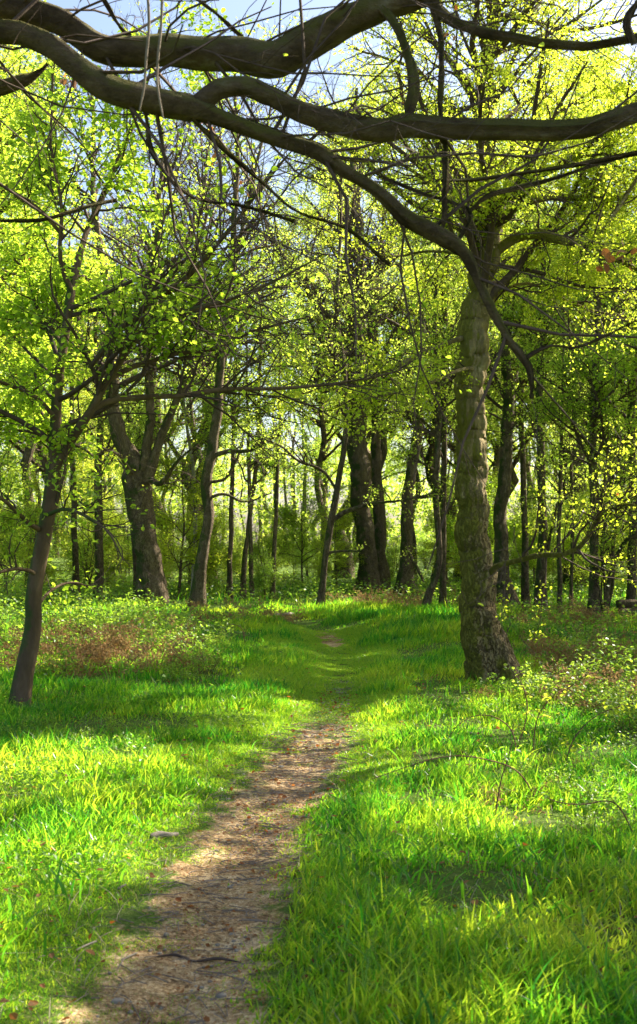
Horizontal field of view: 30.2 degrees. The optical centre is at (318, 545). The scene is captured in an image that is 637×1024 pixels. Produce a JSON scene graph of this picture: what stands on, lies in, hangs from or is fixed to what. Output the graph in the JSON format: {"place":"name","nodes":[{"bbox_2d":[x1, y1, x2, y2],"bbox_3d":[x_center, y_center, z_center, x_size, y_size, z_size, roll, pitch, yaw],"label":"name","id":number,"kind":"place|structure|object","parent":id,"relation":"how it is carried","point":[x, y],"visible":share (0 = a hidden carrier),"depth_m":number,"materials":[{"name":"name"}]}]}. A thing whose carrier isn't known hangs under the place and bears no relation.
{"place":"outdoors","nodes":[
{"label":"outdoors","id":0,"kind":"place"},
{"bbox_2d":[0,575,636,1023],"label":"grass","id":1,"kind":"structure","parent":0,"point":[76,813],"depth_m":6.93,"materials":[{"name":"plant"}]},
{"bbox_2d":[0,545,636,1023],"bbox_3d":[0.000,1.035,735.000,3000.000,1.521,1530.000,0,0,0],"label":"ground","id":2,"kind":"structure","parent":0,"point":[154,987],"depth_m":5.80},
{"bbox_2d":[0,444,39,569],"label":"sapling","id":3,"kind":"object","parent":2,"relation":"on","point":[7,530],"visible":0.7,"depth_m":33.91,"materials":[{"name":"plant"}]},
{"bbox_2d":[0,475,79,590],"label":"sapling","id":4,"kind":"object","parent":2,"relation":"on","point":[48,567],"visible":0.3,"depth_m":36.39,"materials":[{"name":"plant"}]},
{"bbox_2d":[0,232,105,581],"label":"oak tree","id":5,"kind":"object","parent":2,"relation":"on","point":[33,460],"visible":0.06,"depth_m":52.54,"materials":[{"name":"green plant"}]},
{"bbox_2d":[0,45,109,363],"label":"hornbeam tree","id":6,"kind":"object","parent":2,"relation":"on","point":[5,108],"visible":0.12,"depth_m":26.54,"materials":[{"name":"green plant"}]},
{"bbox_2d":[0,36,110,590],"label":"birch tree","id":7,"kind":"object","parent":2,"relation":"on","point":[27,454],"visible":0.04,"depth_m":43.86,"materials":[{"name":"green plant"}]},
{"bbox_2d":[0,624,120,674],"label":"dead bracken","id":8,"kind":"object","parent":2,"relation":"on","point":[18,648],"visible":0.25,"depth_m":15.32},
{"bbox_2d":[0,0,126,439],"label":"hornbeam tree","id":9,"kind":"object","parent":2,"relation":"on","point":[3,159],"visible":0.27,"depth_m":17.55,"materials":[{"name":"green plant"}]},
{"bbox_2d":[35,634,91,679],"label":"bramble bush","id":10,"kind":"object","parent":2,"relation":"on","point":[64,653],"visible":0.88,"depth_m":14.23,"materials":[{"name":"green plant"}]},
{"bbox_2d":[18,200,137,597],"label":"birch tree","id":11,"kind":"object","parent":2,"relation":"on","point":[75,557],"visible":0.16,"depth_m":37.47,"materials":[{"name":"green plant"}]},
{"bbox_2d":[40,606,119,653],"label":"bramble bush","id":12,"kind":"object","parent":2,"relation":"on","point":[88,640],"visible":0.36,"depth_m":16.48,"materials":[{"name":"green plant"}]},
{"bbox_2d":[46,318,120,558],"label":"birch tree","id":13,"kind":"object","parent":2,"relation":"on","point":[85,394],"visible":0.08,"depth_m":79.01,"materials":[{"name":"green plant"}]},
{"bbox_2d":[46,498,132,591],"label":"shrub","id":14,"kind":"object","parent":2,"relation":"on","point":[81,550],"visible":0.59,"depth_m":42.34,"materials":[{"name":"green plant"}]},
{"bbox_2d":[42,587,136,633],"bbox_3d":[-3.583,1.167,19.412,1.563,1.057,1.667,0,0,16],"label":"bramble bush","id":15,"kind":"object","parent":2,"relation":"on","point":[108,609],"visible":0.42,"depth_m":19.36,"materials":[{"name":"green plant"}]},
{"bbox_2d":[12,613,191,674],"bbox_3d":[-2.900,1.367,15.565,1.937,0.853,2.023,0,0,-43],"label":"dead bracken","id":16,"kind":"object","parent":2,"relation":"on","point":[117,641],"visible":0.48,"depth_m":15.03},
{"bbox_2d":[45,640,177,678],"bbox_3d":[-2.586,1.450,14.916,1.471,0.620,1.409,0,0,-29],"label":"dead bracken","id":17,"kind":"object","parent":2,"relation":"on","point":[146,663],"visible":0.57,"depth_m":14.77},
{"bbox_2d":[38,621,196,666],"bbox_3d":[-2.807,1.398,16.287,2.200,0.819,2.351,0,0,-17],"label":"dead bracken","id":18,"kind":"object","parent":2,"relation":"on","point":[90,641],"visible":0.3,"depth_m":15.69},
{"bbox_2d":[62,201,191,599],"bbox_3d":[-5.803,-4.569,36.280,3.965,12.745,5.064,0,0,0],"label":"birch tree","id":19,"kind":"object","parent":2,"relation":"on","point":[99,554],"visible":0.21,"depth_m":35.92,"materials":[{"name":"green plant"}]},
{"bbox_2d":[89,272,175,592],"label":"birch tree","id":20,"kind":"object","parent":2,"relation":"on","point":[136,442],"visible":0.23,"depth_m":38.48,"materials":[{"name":"green plant"}]},
{"bbox_2d":[56,613,215,672],"bbox_3d":[-2.412,1.376,15.688,2.023,0.853,1.937,0,0,-7],"label":"dead bracken","id":21,"kind":"object","parent":2,"relation":"on","point":[117,651],"visible":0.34,"depth_m":15.42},
{"bbox_2d":[106,597,178,642],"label":"bramble bush","id":22,"kind":"object","parent":2,"relation":"on","point":[138,620],"visible":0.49,"depth_m":18.56,"materials":[{"name":"green plant"}]},
{"bbox_2d":[41,82,279,569],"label":"oak tree","id":23,"kind":"object","parent":2,"relation":"on","point":[156,401],"visible":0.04,"depth_m":59.93,"materials":[{"name":"green plant"}]},
{"bbox_2d":[114,305,215,544],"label":"birch tree","id":24,"kind":"object","parent":2,"relation":"on","point":[165,444],"visible":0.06,"depth_m":73.12,"materials":[{"name":"green plant"}]},
{"bbox_2d":[122,606,211,654],"bbox_3d":[-2.211,1.264,17.123,1.334,0.846,1.250,0,0,-11],"label":"bramble bush","id":25,"kind":"object","parent":2,"relation":"on","point":[173,631],"visible":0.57,"depth_m":16.99,"materials":[{"name":"green plant"}]},
{"bbox_2d":[16,0,337,603],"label":"oak tree","id":26,"kind":"object","parent":2,"relation":"on","point":[144,464],"visible":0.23,"depth_m":33.85,"materials":[{"name":"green plant"}]},
{"bbox_2d":[29,33,338,587],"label":"oak tree","id":27,"kind":"object","parent":2,"relation":"on","point":[179,253],"visible":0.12,"depth_m":45.08,"materials":[{"name":"green plant"}]},
{"bbox_2d":[152,324,230,591],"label":"birch tree","id":28,"kind":"object","parent":2,"relation":"on","point":[207,418],"visible":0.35,"depth_m":37.96,"materials":[{"name":"green plant"}]},
{"bbox_2d":[157,488,225,592],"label":"sapling","id":29,"kind":"object","parent":2,"relation":"on","point":[177,529],"visible":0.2,"depth_m":41.83,"materials":[{"name":"plant"}]},
{"bbox_2d":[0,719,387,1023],"bbox_3d":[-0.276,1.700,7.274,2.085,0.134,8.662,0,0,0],"label":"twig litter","id":30,"kind":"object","parent":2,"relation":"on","point":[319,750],"visible":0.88,"depth_m":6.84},
{"bbox_2d":[150,406,240,597],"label":"sapling","id":31,"kind":"object","parent":2,"relation":"on","point":[164,516],"visible":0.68,"depth_m":37.34,"materials":[{"name":"plant"}]},
{"bbox_2d":[163,631,231,676],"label":"bramble bush","id":32,"kind":"object","parent":2,"relation":"on","point":[200,663],"visible":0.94,"depth_m":15.08,"materials":[{"name":"green plant"}]},
{"bbox_2d":[68,75,330,578],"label":"oak tree","id":33,"kind":"object","parent":2,"relation":"on","point":[159,422],"visible":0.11,"depth_m":54.27,"materials":[{"name":"green plant"}]},
{"bbox_2d":[168,512,237,596],"bbox_3d":[-3.744,0.479,39.060,2.446,3.272,2.686,0,0,-42],"label":"shrub","id":34,"kind":"object","parent":2,"relation":"on","point":[209,580],"visible":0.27,"depth_m":38.93,"materials":[{"name":"green plant"}]},
{"bbox_2d":[75,681,358,1023],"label":"pebbles","id":35,"kind":"object","parent":2,"relation":"on","point":[122,1000],"visible":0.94,"depth_m":6.71,"materials":[{"name":"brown stone"}]},
{"bbox_2d":[181,310,256,522],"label":"birch tree","id":36,"kind":"object","parent":2,"relation":"on","point":[218,465],"visible":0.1,"depth_m":86.64,"materials":[{"name":"green plant"}]},
{"bbox_2d":[116,11,326,609],"bbox_3d":[-2.115,-5.732,29.713,5.118,15.159,5.027,0,0,-27],"label":"birch tree","id":37,"kind":"object","parent":2,"relation":"on","point":[198,591],"visible":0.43,"depth_m":29.91,"materials":[{"name":"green plant"}]},
{"bbox_2d":[211,502,253,571],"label":"sapling","id":38,"kind":"object","parent":2,"relation":"on","point":[235,540],"visible":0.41,"depth_m":47.28,"materials":[{"name":"plant"}]},
{"bbox_2d":[0,0,471,705],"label":"beech tree","id":39,"kind":"object","parent":2,"relation":"on","point":[68,280],"visible":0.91,"depth_m":11.81,"materials":[{"name":"green plant"}]},
{"bbox_2d":[201,240,285,598],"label":"birch tree","id":40,"kind":"object","parent":2,"relation":"on","point":[229,582],"visible":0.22,"depth_m":36.98,"materials":[{"name":"green plant"}]},
{"bbox_2d":[198,274,305,600],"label":"birch tree","id":41,"kind":"object","parent":2,"relation":"on","point":[250,463],"visible":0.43,"depth_m":35.83,"materials":[{"name":"green plant"}]},
{"bbox_2d":[205,247,308,598],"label":"birch tree","id":42,"kind":"object","parent":2,"relation":"on","point":[245,551],"visible":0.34,"depth_m":36.74,"materials":[{"name":"green plant"}]},
{"bbox_2d":[207,246,319,599],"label":"birch tree","id":43,"kind":"object","parent":2,"relation":"on","point":[275,526],"visible":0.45,"depth_m":35.79,"materials":[{"name":"green plant"}]},
{"bbox_2d":[245,552,281,599],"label":"shrub","id":44,"kind":"object","parent":2,"relation":"on","point":[261,576],"visible":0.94,"depth_m":35.86,"materials":[{"name":"green plant"}]},
{"bbox_2d":[232,500,303,586],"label":"shrub","id":45,"kind":"object","parent":2,"relation":"on","point":[256,549],"visible":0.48,"depth_m":46.52,"materials":[{"name":"green plant"}]},
{"bbox_2d":[252,441,354,587],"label":"sapling","id":46,"kind":"object","parent":2,"relation":"on","point":[287,512],"visible":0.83,"depth_m":44.77,"materials":[{"name":"plant"}]},
{"bbox_2d":[0,400,628,549],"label":"distant wood","id":47,"kind":"object","parent":2,"relation":"on","point":[293,489],"visible":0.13,"depth_m":115.86,"materials":[{"name":"green plant"}]},
{"bbox_2d":[237,165,396,579],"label":"birch tree","id":48,"kind":"object","parent":2,"relation":"on","point":[324,442],"visible":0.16,"depth_m":56.14,"materials":[{"name":"green plant"}]},
{"bbox_2d":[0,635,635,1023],"bbox_3d":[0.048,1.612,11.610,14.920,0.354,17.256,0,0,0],"label":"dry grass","id":49,"kind":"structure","parent":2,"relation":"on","point":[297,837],"depth_m":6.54,"materials":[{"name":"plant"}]},
{"bbox_2d":[0,0,636,683],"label":"beech tree","id":50,"kind":"object","parent":2,"relation":"on","point":[30,24],"visible":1,"depth_m":5.30,"materials":[{"name":"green plant"}]},
{"bbox_2d":[0,565,636,936],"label":"ground cover","id":51,"kind":"object","parent":2,"relation":"on","point":[175,584],"visible":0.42,"depth_m":20.91,"materials":[{"name":"green plant"}]},
{"bbox_2d":[54,457,132,589],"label":"sapling","id":52,"kind":"object","parent":51,"relation":"on","point":[68,506],"visible":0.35,"depth_m":44.17,"materials":[{"name":"plant"}]},
{"bbox_2d":[116,465,188,581],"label":"sapling","id":53,"kind":"object","parent":51,"relation":"on","point":[158,508],"visible":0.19,"depth_m":45.50,"materials":[{"name":"plant"}]},
{"bbox_2d":[420,471,516,572],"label":"sapling","id":54,"kind":"object","parent":51,"relation":"on","point":[450,528],"visible":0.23,"depth_m":35.43,"materials":[{"name":"plant"}]},
{"bbox_2d":[451,458,531,567],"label":"sapling","id":55,"kind":"object","parent":51,"relation":"on","point":[510,533],"visible":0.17,"depth_m":39.90,"materials":[{"name":"plant"}]},
{"bbox_2d":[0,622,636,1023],"bbox_3d":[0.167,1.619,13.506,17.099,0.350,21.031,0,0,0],"label":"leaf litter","id":56,"kind":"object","parent":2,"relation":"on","point":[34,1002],"visible":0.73,"depth_m":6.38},
{"bbox_2d":[192,50,452,592],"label":"oak tree","id":57,"kind":"object","parent":2,"relation":"on","point":[360,466],"visible":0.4,"depth_m":41.65,"materials":[{"name":"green plant"}]},
{"bbox_2d":[284,285,370,551],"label":"birch tree","id":58,"kind":"object","parent":2,"relation":"on","point":[315,430],"visible":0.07,"depth_m":75.84,"materials":[{"name":"green plant"}]},
{"bbox_2d":[304,480,368,591],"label":"sapling","id":59,"kind":"object","parent":2,"relation":"on","point":[345,520],"visible":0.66,"depth_m":41.86,"materials":[{"name":"plant"}]},
{"bbox_2d":[225,80,450,604],"bbox_3d":[0.611,-5.142,29.749,5.858,13.875,4.641,0,0,0],"label":"ash tree","id":60,"kind":"object","parent":2,"relation":"on","point":[333,516],"visible":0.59,"depth_m":29.77,"materials":[{"name":"green plant"}]},
{"bbox_2d":[245,58,463,586],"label":"birch tree","id":61,"kind":"object","parent":2,"relation":"on","point":[384,439],"visible":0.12,"depth_m":43.85,"materials":[{"name":"green plant"}]},
{"bbox_2d":[249,63,466,577],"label":"oak tree","id":62,"kind":"object","parent":2,"relation":"on","point":[349,570],"visible":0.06,"depth_m":59.45,"materials":[{"name":"green plant"}]},
{"bbox_2d":[268,98,458,589],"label":"oak tree","id":63,"kind":"object","parent":2,"relation":"on","point":[378,509],"visible":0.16,"depth_m":43.32,"materials":[{"name":"green plant"}]},
{"bbox_2d":[336,269,426,523],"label":"birch tree","id":64,"kind":"object","parent":2,"relation":"on","point":[403,471],"visible":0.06,"depth_m":67.56,"materials":[{"name":"green plant"}]},
{"bbox_2d":[386,525,400,581],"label":"shrub","id":65,"kind":"object","parent":2,"relation":"on","point":[389,558],"visible":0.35,"depth_m":51.79,"materials":[{"name":"green plant"}]},
{"bbox_2d":[304,83,516,594],"bbox_3d":[3.374,-7.207,39.334,7.202,18.032,5.992,0,0,36],"label":"oak tree","id":66,"kind":"object","parent":2,"relation":"on","point":[405,574],"visible":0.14,"depth_m":39.79,"materials":[{"name":"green plant"}]},
{"bbox_2d":[370,199,457,575],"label":"birch tree","id":67,"kind":"object","parent":2,"relation":"on","point":[389,455],"visible":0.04,"depth_m":57.38,"materials":[{"name":"green plant"}]},
{"bbox_2d":[281,202,584,582],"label":"oak tree","id":68,"kind":"object","parent":2,"relation":"on","point":[456,571],"visible":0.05,"depth_m":49.87,"materials":[{"name":"green plant"}]},
{"bbox_2d":[244,0,636,683],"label":"tree","id":69,"kind":"object","parent":2,"relation":"on","point":[484,644],"visible":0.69,"depth_m":14.33,"materials":[{"name":"green plant"}]},
{"bbox_2d":[389,159,508,605],"bbox_3d":[3.371,-4.119,30.572,3.004,11.782,5.062,0,0,0],"label":"birch tree","id":70,"kind":"object","parent":2,"relation":"on","point":[442,576],"visible":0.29,"depth_m":30.33,"materials":[{"name":"green plant"}]},
{"bbox_2d":[372,114,535,606],"bbox_3d":[3.275,-4.728,30.049,4.038,13.022,4.532,0,0,0],"label":"birch tree","id":71,"kind":"object","parent":2,"relation":"on","point":[436,434],"visible":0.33,"depth_m":29.49,"materials":[{"name":"green plant"}]},
{"bbox_2d":[387,98,529,513],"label":"birch tree","id":72,"kind":"object","parent":2,"relation":"on","point":[496,452],"visible":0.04,"depth_m":46.34,"materials":[{"name":"green plant"}]},
{"bbox_2d":[313,155,609,589],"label":"oak tree","id":73,"kind":"object","parent":2,"relation":"on","point":[431,449],"visible":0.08,"depth_m":44.20,"materials":[{"name":"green plant"}]},
{"bbox_2d":[412,432,513,577],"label":"sapling","id":74,"kind":"object","parent":2,"relation":"on","point":[434,553],"visible":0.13,"depth_m":43.84,"materials":[{"name":"plant"}]},
{"bbox_2d":[364,213,585,540],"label":"oak tree","id":75,"kind":"object","parent":2,"relation":"on","point":[515,480],"visible":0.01,"depth_m":56.49,"materials":[{"name":"green plant"}]},
{"bbox_2d":[451,201,583,604],"bbox_3d":[5.453,-3.817,30.801,3.522,11.229,4.426,0,0,-17],"label":"birch tree","id":76,"kind":"object","parent":2,"relation":"on","point":[525,592],"visible":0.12,"depth_m":30.44,"materials":[{"name":"green plant"}]},
{"bbox_2d":[423,67,620,606],"bbox_3d":[4.974,-5.166,30.323,5.468,14.057,3.811,0,0,-38],"label":"birch tree","id":77,"kind":"object","parent":2,"relation":"on","point":[501,537],"visible":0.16,"depth_m":29.90,"materials":[{"name":"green plant"}]},
{"bbox_2d":[496,599,559,640],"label":"bramble bush","id":78,"kind":"object","parent":2,"relation":"on","point":[519,627],"visible":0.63,"depth_m":19.68,"materials":[{"name":"green plant"}]},
{"bbox_2d":[507,494,555,572],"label":"sapling","id":79,"kind":"object","parent":2,"relation":"on","point":[533,562],"visible":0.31,"depth_m":41.91,"materials":[{"name":"plant"}]},
{"bbox_2d":[508,474,563,586],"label":"sapling","id":80,"kind":"object","parent":2,"relation":"on","point":[528,500],"visible":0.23,"depth_m":45.67,"materials":[{"name":"plant"}]},
{"bbox_2d":[486,147,591,609],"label":"ash tree","id":81,"kind":"object","parent":2,"relation":"on","point":[542,538],"visible":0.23,"depth_m":28.43,"materials":[{"name":"green plant"}]},
{"bbox_2d":[449,87,633,581],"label":"birch tree","id":82,"kind":"object","parent":2,"relation":"on","point":[563,484],"visible":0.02,"depth_m":52.01,"materials":[{"name":"green plant"}]},
{"bbox_2d":[502,648,613,707],"bbox_3d":[2.493,1.395,12.127,1.167,0.740,1.094,0,0,26],"label":"bramble bush","id":83,"kind":"object","parent":2,"relation":"on","point":[534,689],"visible":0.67,"depth_m":12.10,"materials":[{"name":"green plant"}]},
{"bbox_2d":[480,0,636,574],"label":"oak tree","id":84,"kind":"object","parent":2,"relation":"on","point":[600,437],"visible":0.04,"depth_m":51.42,"materials":[{"name":"green plant"}]},
{"bbox_2d":[490,87,634,587],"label":"oak tree","id":85,"kind":"object","parent":2,"relation":"on","point":[565,576],"visible":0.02,"depth_m":45.67,"materials":[{"name":"green plant"}]},
{"bbox_2d":[510,312,616,614],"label":"birch tree","id":86,"kind":"object","parent":2,"relation":"on","point":[570,474],"visible":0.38,"depth_m":28.04,"materials":[{"name":"green plant"}]},
{"bbox_2d":[513,266,614,614],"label":"birch tree","id":87,"kind":"object","parent":2,"relation":"on","point":[559,561],"visible":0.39,"depth_m":27.46,"materials":[{"name":"green plant"}]},
{"bbox_2d":[496,36,634,579],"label":"birch tree","id":88,"kind":"object","parent":2,"relation":"on","point":[564,455],"visible":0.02,"depth_m":54.34,"materials":[{"name":"green plant"}]},
{"bbox_2d":[530,476,605,576],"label":"sapling","id":89,"kind":"object","parent":2,"relation":"on","point":[568,545],"visible":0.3,"depth_m":37.01,"materials":[{"name":"plant"}]},
{"bbox_2d":[513,415,622,527],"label":"birch tree","id":90,"kind":"object","parent":2,"relation":"on","point":[549,459],"visible":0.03,"depth_m":59.93,"materials":[{"name":"green plant"}]},
{"bbox_2d":[513,167,636,617],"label":"birch tree","id":91,"kind":"object","parent":2,"relation":"on","point":[597,390],"visible":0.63,"depth_m":26.11,"materials":[{"name":"green plant"}]},
{"bbox_2d":[516,627,636,678],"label":"dead bracken","id":92,"kind":"object","parent":2,"relation":"on","point":[557,654],"visible":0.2,"depth_m":15.29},
{"bbox_2d":[524,594,636,627],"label":"dead bracken","id":93,"kind":"object","parent":2,"relation":"on","point":[586,612],"visible":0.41,"depth_m":22.89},
{"bbox_2d":[529,659,636,713],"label":"bush","id":94,"kind":"object","parent":2,"relation":"on","point":[585,679],"visible":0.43,"depth_m":11.71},
{"bbox_2d":[530,30,636,403],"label":"hornbeam tree","id":95,"kind":"object","parent":2,"relation":"on","point":[630,213],"visible":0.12,"depth_m":28.43,"materials":[{"name":"green plant"}]},
{"bbox_2d":[553,806,615,836],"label":"bramble bush","id":96,"kind":"object","parent":2,"relation":"on","point":[577,818],"visible":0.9,"depth_m":6.93,"materials":[{"name":"green plant"}]},
{"bbox_2d":[539,764,631,808],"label":"bramble bush","id":97,"kind":"object","parent":2,"relation":"on","point":[588,788],"visible":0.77,"depth_m":7.50,"materials":[{"name":"green plant"}]},
{"bbox_2d":[540,668,636,711],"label":"bramble bush","id":98,"kind":"object","parent":2,"relation":"on","point":[577,695],"visible":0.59,"depth_m":11.79,"materials":[{"name":"green plant"}]},
{"bbox_2d":[567,488,627,594],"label":"sapling","id":99,"kind":"object","parent":2,"relation":"on","point":[601,578],"visible":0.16,"depth_m":33.71,"materials":[{"name":"plant"}]},
{"bbox_2d":[559,406,636,617],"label":"hazel tree","id":100,"kind":"object","parent":2,"relation":"on","point":[608,592],"visible":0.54,"depth_m":26.41,"materials":[{"name":"green plant"}]},
{"bbox_2d":[561,631,636,684],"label":"bramble bush","id":101,"kind":"object","parent":2,"relation":"on","point":[609,647],"visible":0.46,"depth_m":13.80,"materials":[{"name":"green plant"}]},
{"bbox_2d":[573,70,636,598],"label":"birch tree","id":102,"kind":"object","parent":2,"relation":"on","point":[631,590],"visible":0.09,"depth_m":30.92,"materials":[{"name":"green plant"}]},
{"bbox_2d":[574,633,636,683],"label":"bramble bush","id":103,"kind":"object","parent":2,"relation":"on","point":[598,655],"visible":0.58,"depth_m":14.07,"materials":[{"name":"green plant"}]},
{"bbox_2d":[580,231,636,429],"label":"hornbeam tree","id":104,"kind":"object","parent":2,"relation":"on","point":[627,364],"visible":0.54,"depth_m":22.86,"materials":[{"name":"green plant"}]},
{"bbox_2d":[586,672,636,739],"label":"bramble bush","id":105,"kind":"object","parent":2,"relation":"on","point":[613,716],"visible":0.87,"depth_m":10.54,"materials":[{"name":"green plant"}]},
{"bbox_2d":[589,784,636,838],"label":"bramble bush","id":106,"kind":"object","parent":2,"relation":"on","point":[621,815],"visible":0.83,"depth_m":6.96,"materials":[{"name":"green plant"}]},
{"bbox_2d":[591,671,636,713],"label":"bramble bush","id":107,"kind":"object","parent":2,"relation":"on","point":[615,696],"visible":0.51,"depth_m":11.31,"materials":[{"name":"green plant"}]},
{"bbox_2d":[0,0,636,544],"label":"sky","id":108,"kind":"structure","parent":0,"point":[234,8],"materials":[{"name":"blue"}]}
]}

